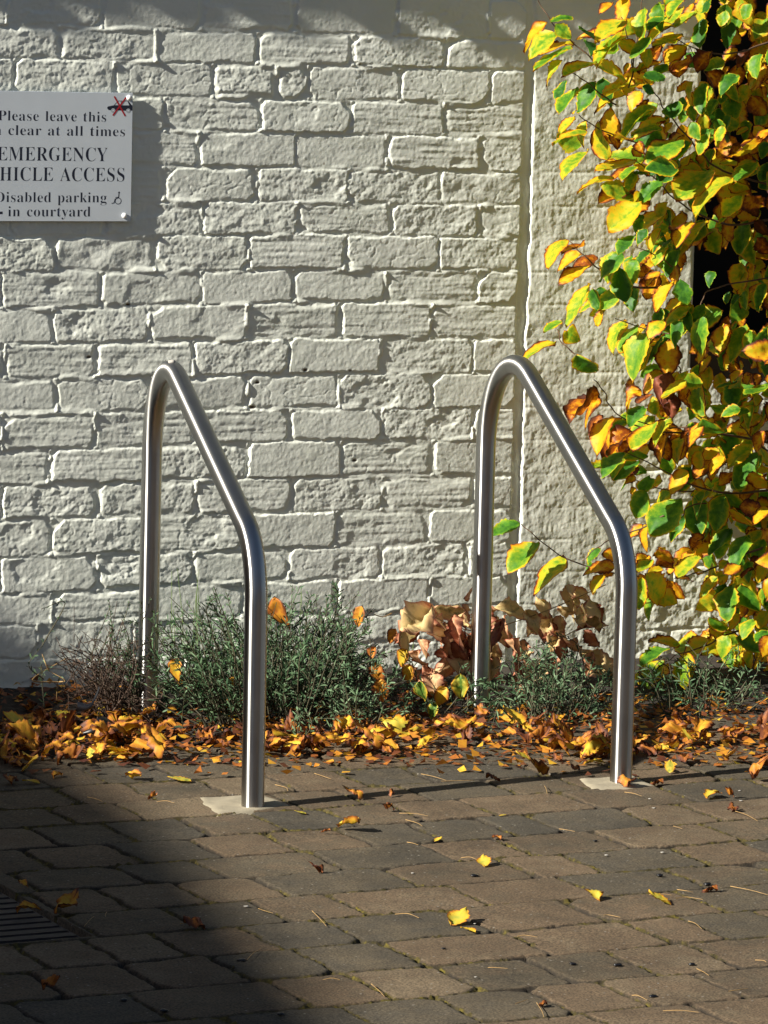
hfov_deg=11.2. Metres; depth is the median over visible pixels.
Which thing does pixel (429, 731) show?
fallen leaf
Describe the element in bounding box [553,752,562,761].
fallen leaf
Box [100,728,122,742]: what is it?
fallen leaf
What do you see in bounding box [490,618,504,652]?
dried leaf
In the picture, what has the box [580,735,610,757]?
fallen leaf
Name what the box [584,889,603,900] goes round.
fallen leaf
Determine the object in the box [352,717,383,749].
fallen leaf
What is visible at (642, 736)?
fallen leaf
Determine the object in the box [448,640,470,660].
dried leaf
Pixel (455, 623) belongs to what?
dried leaf
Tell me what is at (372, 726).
fallen leaf
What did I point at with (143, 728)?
fallen leaf
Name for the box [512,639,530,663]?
dried leaf
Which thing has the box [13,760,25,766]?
fallen leaf
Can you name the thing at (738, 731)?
fallen leaf
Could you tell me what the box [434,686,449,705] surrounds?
caught leaf
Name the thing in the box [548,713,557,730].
fallen leaf
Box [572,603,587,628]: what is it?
dried leaf
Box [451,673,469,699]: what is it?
caught leaf
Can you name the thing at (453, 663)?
dried leaf
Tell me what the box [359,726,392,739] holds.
fallen leaf
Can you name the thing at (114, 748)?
fallen leaf
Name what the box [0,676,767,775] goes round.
leaf litter
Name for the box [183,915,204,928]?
fallen leaf
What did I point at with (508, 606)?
dried leaf
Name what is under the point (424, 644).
dried leaf
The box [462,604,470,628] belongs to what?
dried leaf
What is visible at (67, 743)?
fallen leaf
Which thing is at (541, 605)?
dried leaf
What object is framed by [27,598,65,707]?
weed
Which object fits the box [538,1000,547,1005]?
fallen leaf
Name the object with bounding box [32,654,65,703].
weed
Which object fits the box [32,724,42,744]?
fallen leaf
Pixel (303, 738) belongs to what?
fallen leaf
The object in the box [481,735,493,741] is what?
fallen leaf
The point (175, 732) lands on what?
fallen leaf
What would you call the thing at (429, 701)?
lavender
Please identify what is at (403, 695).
fallen leaf
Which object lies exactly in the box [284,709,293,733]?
fallen leaf
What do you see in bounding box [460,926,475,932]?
fallen leaf
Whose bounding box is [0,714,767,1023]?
pavement
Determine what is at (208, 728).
fallen leaf
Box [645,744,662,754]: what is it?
fallen leaf
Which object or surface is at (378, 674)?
caught leaf
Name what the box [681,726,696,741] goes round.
fallen leaf
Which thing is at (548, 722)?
fallen leaf
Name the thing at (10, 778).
fallen leaf
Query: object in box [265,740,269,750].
fallen leaf
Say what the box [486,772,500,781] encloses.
fallen leaf
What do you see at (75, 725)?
fallen leaf
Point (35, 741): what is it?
fallen leaf
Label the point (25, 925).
drain cover
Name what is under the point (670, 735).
fallen leaf
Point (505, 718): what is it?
fallen leaf
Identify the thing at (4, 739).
fallen leaf
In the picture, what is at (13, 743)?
fallen leaf
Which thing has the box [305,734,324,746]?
fallen leaf
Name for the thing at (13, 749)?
fallen leaf
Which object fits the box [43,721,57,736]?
fallen leaf
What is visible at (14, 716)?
fallen leaf
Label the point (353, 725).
fallen leaf
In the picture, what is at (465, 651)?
dried leaf
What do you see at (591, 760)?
fallen leaf
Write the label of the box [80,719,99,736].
fallen leaf
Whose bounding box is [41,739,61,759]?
fallen leaf
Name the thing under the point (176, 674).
caught leaf
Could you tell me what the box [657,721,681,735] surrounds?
fallen leaf
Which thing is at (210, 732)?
fallen leaf
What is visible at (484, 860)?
fallen leaf
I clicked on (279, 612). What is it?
caught leaf
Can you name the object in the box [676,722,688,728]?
fallen leaf
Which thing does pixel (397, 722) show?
fallen leaf
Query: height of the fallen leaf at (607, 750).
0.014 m
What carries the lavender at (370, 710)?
on the planting bed
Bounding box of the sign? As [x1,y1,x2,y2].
[0,91,132,220]
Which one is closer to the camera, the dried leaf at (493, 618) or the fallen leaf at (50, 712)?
the fallen leaf at (50, 712)
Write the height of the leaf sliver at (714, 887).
0.015 m
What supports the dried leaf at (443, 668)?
on the lavender at (429, 701)
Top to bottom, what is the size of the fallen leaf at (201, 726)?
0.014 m
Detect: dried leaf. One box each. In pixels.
[393,632,419,644]
[398,600,436,663]
[409,649,428,665]
[414,669,421,680]
[417,639,430,659]
[417,656,454,681]
[421,673,444,691]
[422,664,432,674]
[426,613,446,643]
[434,604,464,620]
[434,646,443,657]
[441,629,467,656]
[445,655,469,674]
[447,614,464,650]
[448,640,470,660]
[458,612,470,628]
[461,631,467,654]
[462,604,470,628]
[463,588,471,601]
[466,632,470,653]
[470,612,496,626]
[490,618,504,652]
[490,643,501,662]
[490,656,500,680]
[490,657,505,683]
[491,616,512,647]
[492,596,525,620]
[495,615,508,637]
[504,637,526,662]
[511,662,521,691]
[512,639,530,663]
[523,609,540,634]
[523,660,539,685]
[526,623,537,636]
[534,596,551,618]
[538,613,557,642]
[540,618,553,635]
[543,629,558,639]
[546,630,562,651]
[550,658,560,675]
[553,615,572,645]
[555,638,568,661]
[556,606,573,620]
[560,584,575,613]
[567,637,582,651]
[571,598,580,620]
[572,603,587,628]
[574,586,589,600]
[574,622,604,632]
[578,645,612,677]
[581,599,608,629]
[582,629,599,647]
[582,652,595,671]
[584,601,604,633]
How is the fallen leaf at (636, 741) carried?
on the leaf litter
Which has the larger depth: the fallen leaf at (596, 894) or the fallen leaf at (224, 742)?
the fallen leaf at (224, 742)
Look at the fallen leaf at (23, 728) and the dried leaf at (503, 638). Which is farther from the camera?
the dried leaf at (503, 638)
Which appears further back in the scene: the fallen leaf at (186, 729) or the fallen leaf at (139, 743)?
the fallen leaf at (186, 729)
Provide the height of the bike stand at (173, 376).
0.809 m
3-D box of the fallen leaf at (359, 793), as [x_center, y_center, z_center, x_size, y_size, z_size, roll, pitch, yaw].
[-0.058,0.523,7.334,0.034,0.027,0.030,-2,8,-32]
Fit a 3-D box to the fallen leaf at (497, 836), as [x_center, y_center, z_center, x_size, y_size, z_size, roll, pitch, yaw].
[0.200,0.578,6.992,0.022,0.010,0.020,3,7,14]
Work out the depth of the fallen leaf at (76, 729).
7.90 m
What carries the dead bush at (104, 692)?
on the planting bed
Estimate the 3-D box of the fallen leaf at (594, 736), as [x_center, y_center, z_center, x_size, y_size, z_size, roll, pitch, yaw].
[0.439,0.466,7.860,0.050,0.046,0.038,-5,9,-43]
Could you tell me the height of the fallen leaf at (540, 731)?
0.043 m
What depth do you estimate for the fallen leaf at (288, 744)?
7.79 m
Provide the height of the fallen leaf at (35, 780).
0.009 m
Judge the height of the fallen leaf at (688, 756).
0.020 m
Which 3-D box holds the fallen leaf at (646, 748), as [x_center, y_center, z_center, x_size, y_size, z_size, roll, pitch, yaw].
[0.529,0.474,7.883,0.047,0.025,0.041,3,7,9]
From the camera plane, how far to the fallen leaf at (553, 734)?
7.96 m
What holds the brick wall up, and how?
on the ground
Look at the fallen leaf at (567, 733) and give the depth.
7.92 m
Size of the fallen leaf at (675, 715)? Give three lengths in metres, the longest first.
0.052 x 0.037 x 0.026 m
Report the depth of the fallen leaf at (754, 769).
7.64 m
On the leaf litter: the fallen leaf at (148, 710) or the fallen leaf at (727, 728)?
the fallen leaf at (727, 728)
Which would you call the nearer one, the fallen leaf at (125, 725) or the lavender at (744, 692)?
the fallen leaf at (125, 725)
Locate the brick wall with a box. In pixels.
[0,0,767,688]
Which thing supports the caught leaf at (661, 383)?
hanging from the autumn shrub at (672, 238)
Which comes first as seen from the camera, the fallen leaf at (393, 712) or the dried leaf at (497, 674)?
the fallen leaf at (393, 712)
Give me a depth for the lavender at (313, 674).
8.14 m
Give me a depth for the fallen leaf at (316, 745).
7.79 m
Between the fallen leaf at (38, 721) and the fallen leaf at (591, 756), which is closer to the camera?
the fallen leaf at (591, 756)
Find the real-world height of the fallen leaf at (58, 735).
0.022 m
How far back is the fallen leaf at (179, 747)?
7.73 m
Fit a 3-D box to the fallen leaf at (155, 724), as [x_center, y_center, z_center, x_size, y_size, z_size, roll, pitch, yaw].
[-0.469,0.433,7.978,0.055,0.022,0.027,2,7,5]
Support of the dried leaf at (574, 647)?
on the planting bed
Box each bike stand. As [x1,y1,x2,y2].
[137,361,267,807]
[469,355,637,782]
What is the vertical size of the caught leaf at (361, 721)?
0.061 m
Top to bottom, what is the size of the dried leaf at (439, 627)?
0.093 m
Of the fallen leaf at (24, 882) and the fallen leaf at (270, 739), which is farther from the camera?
the fallen leaf at (270, 739)
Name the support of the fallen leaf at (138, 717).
on the leaf litter
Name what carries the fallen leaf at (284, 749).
on the leaf litter
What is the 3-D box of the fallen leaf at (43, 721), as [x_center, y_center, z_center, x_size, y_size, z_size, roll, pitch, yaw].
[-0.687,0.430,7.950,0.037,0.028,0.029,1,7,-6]
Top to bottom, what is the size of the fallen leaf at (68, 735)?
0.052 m
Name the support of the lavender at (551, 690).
on the planting bed
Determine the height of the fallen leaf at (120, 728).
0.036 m
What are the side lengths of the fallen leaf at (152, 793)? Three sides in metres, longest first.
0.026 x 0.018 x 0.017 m
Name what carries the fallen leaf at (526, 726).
on the leaf litter
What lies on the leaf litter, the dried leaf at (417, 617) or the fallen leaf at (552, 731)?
the fallen leaf at (552, 731)
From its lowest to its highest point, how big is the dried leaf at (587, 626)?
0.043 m
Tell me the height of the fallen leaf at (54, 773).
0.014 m
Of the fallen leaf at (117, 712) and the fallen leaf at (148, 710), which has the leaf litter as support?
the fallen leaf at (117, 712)
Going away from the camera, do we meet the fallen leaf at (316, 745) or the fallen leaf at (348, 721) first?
the fallen leaf at (316, 745)
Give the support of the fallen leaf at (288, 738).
on the leaf litter
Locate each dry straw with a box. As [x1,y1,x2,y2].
[491,584,605,629]
[533,624,585,646]
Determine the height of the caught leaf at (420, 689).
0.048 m
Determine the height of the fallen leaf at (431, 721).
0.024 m
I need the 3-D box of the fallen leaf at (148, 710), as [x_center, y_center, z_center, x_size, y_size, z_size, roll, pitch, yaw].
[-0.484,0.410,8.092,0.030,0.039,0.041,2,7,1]
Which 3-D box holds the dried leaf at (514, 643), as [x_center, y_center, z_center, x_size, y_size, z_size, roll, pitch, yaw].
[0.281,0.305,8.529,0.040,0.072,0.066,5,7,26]
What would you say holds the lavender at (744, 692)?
on the planting bed
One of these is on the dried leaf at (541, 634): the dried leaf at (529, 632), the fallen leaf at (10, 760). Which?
the dried leaf at (529, 632)
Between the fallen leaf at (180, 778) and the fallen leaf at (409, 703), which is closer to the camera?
the fallen leaf at (180, 778)
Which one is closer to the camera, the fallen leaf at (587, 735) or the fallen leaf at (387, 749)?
the fallen leaf at (387, 749)
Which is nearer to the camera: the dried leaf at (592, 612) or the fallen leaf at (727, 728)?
the fallen leaf at (727, 728)
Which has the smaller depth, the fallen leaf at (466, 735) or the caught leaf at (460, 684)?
the fallen leaf at (466, 735)
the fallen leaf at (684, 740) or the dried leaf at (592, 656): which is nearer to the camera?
the fallen leaf at (684, 740)
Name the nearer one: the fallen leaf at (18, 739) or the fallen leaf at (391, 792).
the fallen leaf at (391, 792)
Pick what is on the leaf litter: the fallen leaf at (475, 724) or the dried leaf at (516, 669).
the fallen leaf at (475, 724)
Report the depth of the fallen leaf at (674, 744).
7.94 m
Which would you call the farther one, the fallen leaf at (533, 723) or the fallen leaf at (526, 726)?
the fallen leaf at (533, 723)
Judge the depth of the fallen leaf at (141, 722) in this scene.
7.96 m
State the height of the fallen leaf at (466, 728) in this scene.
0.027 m
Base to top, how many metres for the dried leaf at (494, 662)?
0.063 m
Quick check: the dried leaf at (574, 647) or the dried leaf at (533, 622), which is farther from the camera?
the dried leaf at (574, 647)
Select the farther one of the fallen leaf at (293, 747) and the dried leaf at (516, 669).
the dried leaf at (516, 669)
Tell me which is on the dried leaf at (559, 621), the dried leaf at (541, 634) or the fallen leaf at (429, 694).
the dried leaf at (541, 634)
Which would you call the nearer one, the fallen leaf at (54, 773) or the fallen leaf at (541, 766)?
the fallen leaf at (54, 773)
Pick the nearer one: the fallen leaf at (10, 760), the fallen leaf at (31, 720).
the fallen leaf at (10, 760)
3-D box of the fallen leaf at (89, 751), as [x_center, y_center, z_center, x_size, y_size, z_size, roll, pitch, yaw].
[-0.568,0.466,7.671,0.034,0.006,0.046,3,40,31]
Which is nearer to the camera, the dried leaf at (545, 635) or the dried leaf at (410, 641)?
the dried leaf at (410, 641)
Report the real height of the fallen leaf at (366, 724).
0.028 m
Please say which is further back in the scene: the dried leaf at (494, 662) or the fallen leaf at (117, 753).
the dried leaf at (494, 662)
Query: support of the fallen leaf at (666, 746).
on the leaf litter
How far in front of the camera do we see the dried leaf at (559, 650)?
8.65 m
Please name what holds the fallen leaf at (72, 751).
on the leaf litter
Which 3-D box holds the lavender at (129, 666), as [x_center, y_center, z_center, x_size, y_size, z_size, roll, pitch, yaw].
[-0.547,0.298,8.151,0.153,0.263,0.181,-2,7,-26]
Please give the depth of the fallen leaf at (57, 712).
8.05 m
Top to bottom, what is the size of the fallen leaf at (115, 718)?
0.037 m
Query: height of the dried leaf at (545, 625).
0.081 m
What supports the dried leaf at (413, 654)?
on the lavender at (429, 701)
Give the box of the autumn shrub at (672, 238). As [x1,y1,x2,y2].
[494,0,767,689]
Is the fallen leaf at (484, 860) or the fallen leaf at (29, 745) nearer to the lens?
the fallen leaf at (484, 860)
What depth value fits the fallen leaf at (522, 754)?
7.79 m
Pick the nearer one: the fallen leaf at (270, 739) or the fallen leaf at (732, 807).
the fallen leaf at (732, 807)
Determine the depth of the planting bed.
8.44 m
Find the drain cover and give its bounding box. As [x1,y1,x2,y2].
[0,892,78,943]
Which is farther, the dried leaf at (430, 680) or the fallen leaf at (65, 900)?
the dried leaf at (430, 680)
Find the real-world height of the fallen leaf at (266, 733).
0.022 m
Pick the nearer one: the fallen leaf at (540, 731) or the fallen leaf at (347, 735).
the fallen leaf at (347, 735)
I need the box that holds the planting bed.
[0,652,767,756]
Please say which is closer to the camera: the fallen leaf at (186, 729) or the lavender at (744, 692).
the fallen leaf at (186, 729)
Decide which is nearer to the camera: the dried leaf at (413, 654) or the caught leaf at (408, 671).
the caught leaf at (408, 671)
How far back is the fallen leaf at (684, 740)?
8.02 m
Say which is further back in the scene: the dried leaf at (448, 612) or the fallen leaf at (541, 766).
the dried leaf at (448, 612)
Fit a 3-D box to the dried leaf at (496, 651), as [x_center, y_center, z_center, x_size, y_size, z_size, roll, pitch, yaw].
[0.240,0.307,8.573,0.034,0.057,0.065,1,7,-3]
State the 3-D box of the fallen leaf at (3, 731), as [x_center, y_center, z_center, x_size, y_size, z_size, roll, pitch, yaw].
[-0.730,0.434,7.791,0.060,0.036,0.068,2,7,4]
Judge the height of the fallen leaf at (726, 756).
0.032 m
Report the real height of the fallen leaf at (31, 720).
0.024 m
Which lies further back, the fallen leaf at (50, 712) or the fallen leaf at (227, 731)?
the fallen leaf at (50, 712)
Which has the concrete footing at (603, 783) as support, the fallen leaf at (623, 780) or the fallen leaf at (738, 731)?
the fallen leaf at (623, 780)
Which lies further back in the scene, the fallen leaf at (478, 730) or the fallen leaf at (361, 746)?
the fallen leaf at (478, 730)
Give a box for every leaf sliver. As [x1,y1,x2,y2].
[308,861,323,873]
[650,778,663,784]
[702,884,717,892]
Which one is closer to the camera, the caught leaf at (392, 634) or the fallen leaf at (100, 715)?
the fallen leaf at (100, 715)
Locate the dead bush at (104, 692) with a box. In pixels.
[33,603,192,725]
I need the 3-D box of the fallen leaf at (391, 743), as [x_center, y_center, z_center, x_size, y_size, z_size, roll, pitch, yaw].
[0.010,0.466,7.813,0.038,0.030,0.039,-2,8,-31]
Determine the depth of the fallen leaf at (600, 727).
8.02 m
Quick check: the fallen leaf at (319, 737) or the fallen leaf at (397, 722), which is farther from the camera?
the fallen leaf at (397, 722)
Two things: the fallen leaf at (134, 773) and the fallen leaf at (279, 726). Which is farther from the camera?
the fallen leaf at (279, 726)
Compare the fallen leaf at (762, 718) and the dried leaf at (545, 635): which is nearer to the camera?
the fallen leaf at (762, 718)
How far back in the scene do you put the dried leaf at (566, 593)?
8.52 m
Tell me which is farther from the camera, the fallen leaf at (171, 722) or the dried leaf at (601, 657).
the dried leaf at (601, 657)
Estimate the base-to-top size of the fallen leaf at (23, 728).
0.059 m
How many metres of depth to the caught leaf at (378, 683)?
8.15 m
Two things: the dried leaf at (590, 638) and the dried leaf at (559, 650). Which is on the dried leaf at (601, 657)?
the dried leaf at (590, 638)
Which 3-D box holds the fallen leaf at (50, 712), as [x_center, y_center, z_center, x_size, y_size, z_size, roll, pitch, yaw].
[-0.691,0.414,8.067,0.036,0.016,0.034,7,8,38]
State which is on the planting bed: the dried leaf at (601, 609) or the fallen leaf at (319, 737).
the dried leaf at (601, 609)
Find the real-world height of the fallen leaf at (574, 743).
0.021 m
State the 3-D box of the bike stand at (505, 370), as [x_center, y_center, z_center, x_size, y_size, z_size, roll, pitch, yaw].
[0.339,0.112,7.969,0.042,0.822,0.930,0,7,-17]
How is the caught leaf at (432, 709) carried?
on the planting bed
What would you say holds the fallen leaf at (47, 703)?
on the planting bed
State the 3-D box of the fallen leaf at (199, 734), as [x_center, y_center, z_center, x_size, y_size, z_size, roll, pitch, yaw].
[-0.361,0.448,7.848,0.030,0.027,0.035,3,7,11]
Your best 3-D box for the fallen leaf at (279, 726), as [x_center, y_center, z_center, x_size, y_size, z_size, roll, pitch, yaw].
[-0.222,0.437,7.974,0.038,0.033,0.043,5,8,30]
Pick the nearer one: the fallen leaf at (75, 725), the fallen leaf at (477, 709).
the fallen leaf at (75, 725)
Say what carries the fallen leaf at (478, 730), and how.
on the leaf litter
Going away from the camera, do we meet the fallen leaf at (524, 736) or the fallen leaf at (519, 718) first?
the fallen leaf at (524, 736)
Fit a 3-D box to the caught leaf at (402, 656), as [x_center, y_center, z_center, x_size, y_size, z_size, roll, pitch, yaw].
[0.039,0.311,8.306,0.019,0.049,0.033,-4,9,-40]
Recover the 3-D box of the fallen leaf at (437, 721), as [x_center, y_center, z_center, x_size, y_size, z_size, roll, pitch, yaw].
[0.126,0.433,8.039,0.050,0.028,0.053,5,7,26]
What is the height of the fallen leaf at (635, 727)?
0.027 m
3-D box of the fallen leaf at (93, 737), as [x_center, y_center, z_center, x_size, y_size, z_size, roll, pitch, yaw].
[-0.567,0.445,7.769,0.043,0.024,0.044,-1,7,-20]
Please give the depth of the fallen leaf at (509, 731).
8.00 m
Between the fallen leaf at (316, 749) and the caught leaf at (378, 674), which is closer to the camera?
the fallen leaf at (316, 749)
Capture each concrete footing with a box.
[200,795,288,816]
[580,775,653,789]
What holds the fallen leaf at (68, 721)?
on the fallen leaf
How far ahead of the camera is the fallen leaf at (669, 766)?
7.70 m
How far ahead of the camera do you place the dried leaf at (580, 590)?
8.69 m
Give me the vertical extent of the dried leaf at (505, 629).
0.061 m
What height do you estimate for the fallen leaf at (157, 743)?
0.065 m
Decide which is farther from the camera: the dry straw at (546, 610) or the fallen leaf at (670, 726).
the dry straw at (546, 610)
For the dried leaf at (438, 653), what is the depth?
8.55 m
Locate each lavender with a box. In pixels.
[87,597,153,715]
[129,581,416,735]
[286,707,314,736]
[306,664,411,735]
[372,660,513,717]
[479,632,612,730]
[634,640,767,717]
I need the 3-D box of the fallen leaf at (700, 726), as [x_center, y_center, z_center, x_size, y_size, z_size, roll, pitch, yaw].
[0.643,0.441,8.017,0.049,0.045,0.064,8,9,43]
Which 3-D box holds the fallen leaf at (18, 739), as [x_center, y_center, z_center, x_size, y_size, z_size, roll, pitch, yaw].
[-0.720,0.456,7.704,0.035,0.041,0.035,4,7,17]
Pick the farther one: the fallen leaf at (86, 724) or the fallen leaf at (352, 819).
the fallen leaf at (86, 724)
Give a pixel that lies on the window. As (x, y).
(722, 263)
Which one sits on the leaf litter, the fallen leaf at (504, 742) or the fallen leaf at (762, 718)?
the fallen leaf at (504, 742)
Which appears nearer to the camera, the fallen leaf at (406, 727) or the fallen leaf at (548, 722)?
the fallen leaf at (406, 727)
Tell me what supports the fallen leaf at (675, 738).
on the leaf litter
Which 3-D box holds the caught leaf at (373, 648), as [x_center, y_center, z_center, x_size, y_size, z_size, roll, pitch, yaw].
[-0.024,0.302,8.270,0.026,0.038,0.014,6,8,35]
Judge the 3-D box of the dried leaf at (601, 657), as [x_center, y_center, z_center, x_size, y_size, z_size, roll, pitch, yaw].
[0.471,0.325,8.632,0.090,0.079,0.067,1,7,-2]
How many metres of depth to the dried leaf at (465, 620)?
8.41 m
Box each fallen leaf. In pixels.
[0,720,11,725]
[0,730,9,747]
[0,737,11,763]
[0,737,16,746]
[1,724,15,735]
[2,773,18,784]
[3,710,33,725]
[5,719,36,742]
[8,757,26,764]
[10,747,17,757]
[12,733,26,745]
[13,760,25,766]
[16,748,32,760]
[16,900,40,912]
[18,732,39,751]
[18,879,27,886]
[19,699,37,709]
[21,742,38,753]
[22,709,35,723]
[22,754,38,770]
[22,779,39,782]
[28,716,35,722]
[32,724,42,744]
[33,708,50,720]
[34,716,47,730]
[36,717,52,727]
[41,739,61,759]
[41,973,59,989]
[42,701,53,707]
[42,708,53,715]
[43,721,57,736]
[51,771,61,777]
[54,709,69,716]
[54,731,74,754]
[54,888,78,913]
[55,729,70,738]
[56,743,84,764]
[57,712,65,720]
[58,709,77,732]
[60,717,79,737]
[60,740,72,748]
[73,726,80,734]
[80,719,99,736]
[84,711,102,719]
[85,743,99,758]
[87,731,106,741]
[89,720,112,739]
[89,742,107,758]
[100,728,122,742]
[100,739,116,746]
[102,722,129,738]
[105,710,121,721]
[106,746,135,751]
[108,713,132,721]
[108,748,142,754]
[114,754,127,760]
[116,719,138,730]
[123,738,153,756]
[125,769,141,778]
[128,714,142,719]
[130,734,137,740]
[136,719,147,730]
[139,720,161,728]
[140,724,166,739]
[141,701,155,716]
[143,722,170,758]
[148,790,157,799]
[156,718,176,731]
[167,776,190,781]
[172,728,184,736]
[173,745,193,753]
[180,727,191,732]
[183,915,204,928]
[193,724,203,728]
[196,729,208,743]
[200,727,214,740]
[201,724,217,732]
[205,737,221,743]
[222,739,230,747]
[224,728,239,739]
[231,719,242,729]
[265,730,268,740]
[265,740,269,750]
[266,723,284,729]
[267,736,284,745]
[269,737,286,751]
[271,728,299,737]
[279,740,293,752]
[282,732,301,743]
[283,740,300,746]
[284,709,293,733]
[287,716,309,734]
[290,743,303,756]
[294,734,306,751]
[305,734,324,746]
[309,742,322,751]
[311,742,319,748]
[312,732,345,743]
[323,730,338,735]
[332,732,350,745]
[333,715,353,732]
[336,815,360,827]
[337,713,358,731]
[342,785,363,799]
[349,739,366,755]
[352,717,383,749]
[352,742,368,752]
[356,724,374,734]
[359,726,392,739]
[364,717,371,727]
[379,738,401,753]
[381,714,411,735]
[381,745,391,753]
[383,802,394,810]
[388,788,394,796]
[389,710,407,719]
[397,691,412,700]
[398,697,413,712]
[402,689,417,701]
[402,719,414,739]
[403,726,435,735]
[405,713,418,721]
[417,733,434,748]
[418,718,428,723]
[426,718,442,728]
[427,691,433,698]
[433,717,453,726]
[439,713,460,720]
[447,907,469,925]
[454,715,477,730]
[455,723,473,732]
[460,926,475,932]
[461,725,472,740]
[472,703,490,714]
[472,722,487,727]
[475,728,486,736]
[476,854,491,866]
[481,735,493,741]
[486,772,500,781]
[492,834,501,839]
[496,713,520,727]
[498,739,507,744]
[500,727,518,734]
[502,705,526,725]
[513,725,530,742]
[516,751,533,759]
[522,722,534,732]
[527,725,550,744]
[527,754,549,774]
[529,718,545,725]
[530,710,547,726]
[538,716,554,729]
[538,732,557,743]
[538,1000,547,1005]
[542,736,574,748]
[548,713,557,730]
[548,729,563,738]
[548,734,570,756]
[553,712,573,740]
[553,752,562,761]
[565,740,584,745]
[568,710,575,722]
[571,764,579,770]
[575,728,594,750]
[579,748,596,757]
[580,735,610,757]
[583,758,604,763]
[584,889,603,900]
[590,733,610,749]
[592,721,607,737]
[596,748,610,752]
[600,712,608,721]
[616,774,635,786]
[633,724,638,733]
[633,735,648,747]
[635,742,659,754]
[636,733,649,739]
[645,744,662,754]
[648,889,670,904]
[654,741,668,749]
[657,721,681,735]
[663,739,679,748]
[664,760,675,772]
[668,726,687,738]
[671,711,682,723]
[672,733,679,741]
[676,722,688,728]
[677,739,692,749]
[677,753,692,762]
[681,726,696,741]
[681,731,691,743]
[683,716,694,723]
[688,715,715,741]
[692,734,703,739]
[702,730,715,745]
[703,789,722,798]
[716,725,738,732]
[722,737,735,743]
[722,748,736,760]
[723,725,747,735]
[725,786,733,797]
[727,802,738,812]
[732,726,744,737]
[749,755,767,779]
[756,708,767,727]
[759,724,767,740]
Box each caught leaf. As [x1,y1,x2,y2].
[167,658,181,681]
[267,596,289,629]
[352,606,364,626]
[352,711,364,724]
[366,646,376,661]
[368,662,384,679]
[371,678,389,702]
[387,628,397,643]
[397,648,408,666]
[401,664,414,683]
[413,681,427,700]
[427,703,438,718]
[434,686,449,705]
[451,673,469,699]
[653,372,674,406]
[661,395,681,420]
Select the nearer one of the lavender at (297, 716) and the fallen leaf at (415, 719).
the lavender at (297, 716)
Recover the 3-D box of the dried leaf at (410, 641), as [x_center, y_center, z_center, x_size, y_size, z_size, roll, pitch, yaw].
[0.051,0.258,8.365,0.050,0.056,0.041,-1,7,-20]
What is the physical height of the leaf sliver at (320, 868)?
0.024 m
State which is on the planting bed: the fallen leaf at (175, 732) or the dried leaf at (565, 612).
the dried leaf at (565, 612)
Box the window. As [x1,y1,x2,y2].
[690,0,767,381]
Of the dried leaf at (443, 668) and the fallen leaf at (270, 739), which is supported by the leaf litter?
the fallen leaf at (270, 739)
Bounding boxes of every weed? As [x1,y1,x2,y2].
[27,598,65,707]
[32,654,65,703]
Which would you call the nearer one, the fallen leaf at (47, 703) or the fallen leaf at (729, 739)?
the fallen leaf at (729, 739)
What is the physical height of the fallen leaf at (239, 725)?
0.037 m
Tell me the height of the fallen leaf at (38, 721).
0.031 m
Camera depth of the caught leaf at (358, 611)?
8.25 m
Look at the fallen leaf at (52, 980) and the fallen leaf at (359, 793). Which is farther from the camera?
the fallen leaf at (359, 793)
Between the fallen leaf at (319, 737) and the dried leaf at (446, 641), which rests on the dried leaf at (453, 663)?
the dried leaf at (446, 641)
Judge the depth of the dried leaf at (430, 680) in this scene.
8.42 m
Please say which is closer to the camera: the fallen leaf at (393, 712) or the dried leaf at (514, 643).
the fallen leaf at (393, 712)
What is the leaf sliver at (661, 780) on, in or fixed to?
on the concrete footing at (603, 783)
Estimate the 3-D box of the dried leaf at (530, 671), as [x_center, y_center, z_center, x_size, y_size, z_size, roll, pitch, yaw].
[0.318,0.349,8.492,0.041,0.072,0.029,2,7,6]
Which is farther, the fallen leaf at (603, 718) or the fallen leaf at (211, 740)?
the fallen leaf at (603, 718)
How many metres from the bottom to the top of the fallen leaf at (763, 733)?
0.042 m
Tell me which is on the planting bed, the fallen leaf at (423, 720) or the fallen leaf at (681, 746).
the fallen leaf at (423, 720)
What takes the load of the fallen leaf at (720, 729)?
on the leaf litter
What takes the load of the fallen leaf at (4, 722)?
on the planting bed
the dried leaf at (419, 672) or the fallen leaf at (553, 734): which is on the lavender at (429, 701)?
the dried leaf at (419, 672)
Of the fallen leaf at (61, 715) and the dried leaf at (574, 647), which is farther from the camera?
the dried leaf at (574, 647)
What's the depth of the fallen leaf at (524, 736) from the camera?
7.96 m
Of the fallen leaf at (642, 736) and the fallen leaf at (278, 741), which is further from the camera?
the fallen leaf at (642, 736)
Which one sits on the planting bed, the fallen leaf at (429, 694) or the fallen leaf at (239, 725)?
the fallen leaf at (429, 694)
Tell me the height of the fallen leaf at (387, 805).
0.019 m
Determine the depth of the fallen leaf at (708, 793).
7.45 m
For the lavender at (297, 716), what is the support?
on the planting bed
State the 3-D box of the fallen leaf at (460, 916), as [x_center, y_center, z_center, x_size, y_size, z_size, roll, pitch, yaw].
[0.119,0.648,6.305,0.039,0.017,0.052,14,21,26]
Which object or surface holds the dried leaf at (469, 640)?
on the dried leaf
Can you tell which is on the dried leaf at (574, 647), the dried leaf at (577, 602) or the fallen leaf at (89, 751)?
the dried leaf at (577, 602)
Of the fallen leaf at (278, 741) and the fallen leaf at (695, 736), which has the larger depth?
the fallen leaf at (695, 736)
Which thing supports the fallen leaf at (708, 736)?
on the leaf litter
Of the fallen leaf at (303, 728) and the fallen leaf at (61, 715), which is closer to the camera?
the fallen leaf at (303, 728)
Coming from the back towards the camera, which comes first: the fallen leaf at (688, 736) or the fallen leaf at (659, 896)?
the fallen leaf at (688, 736)

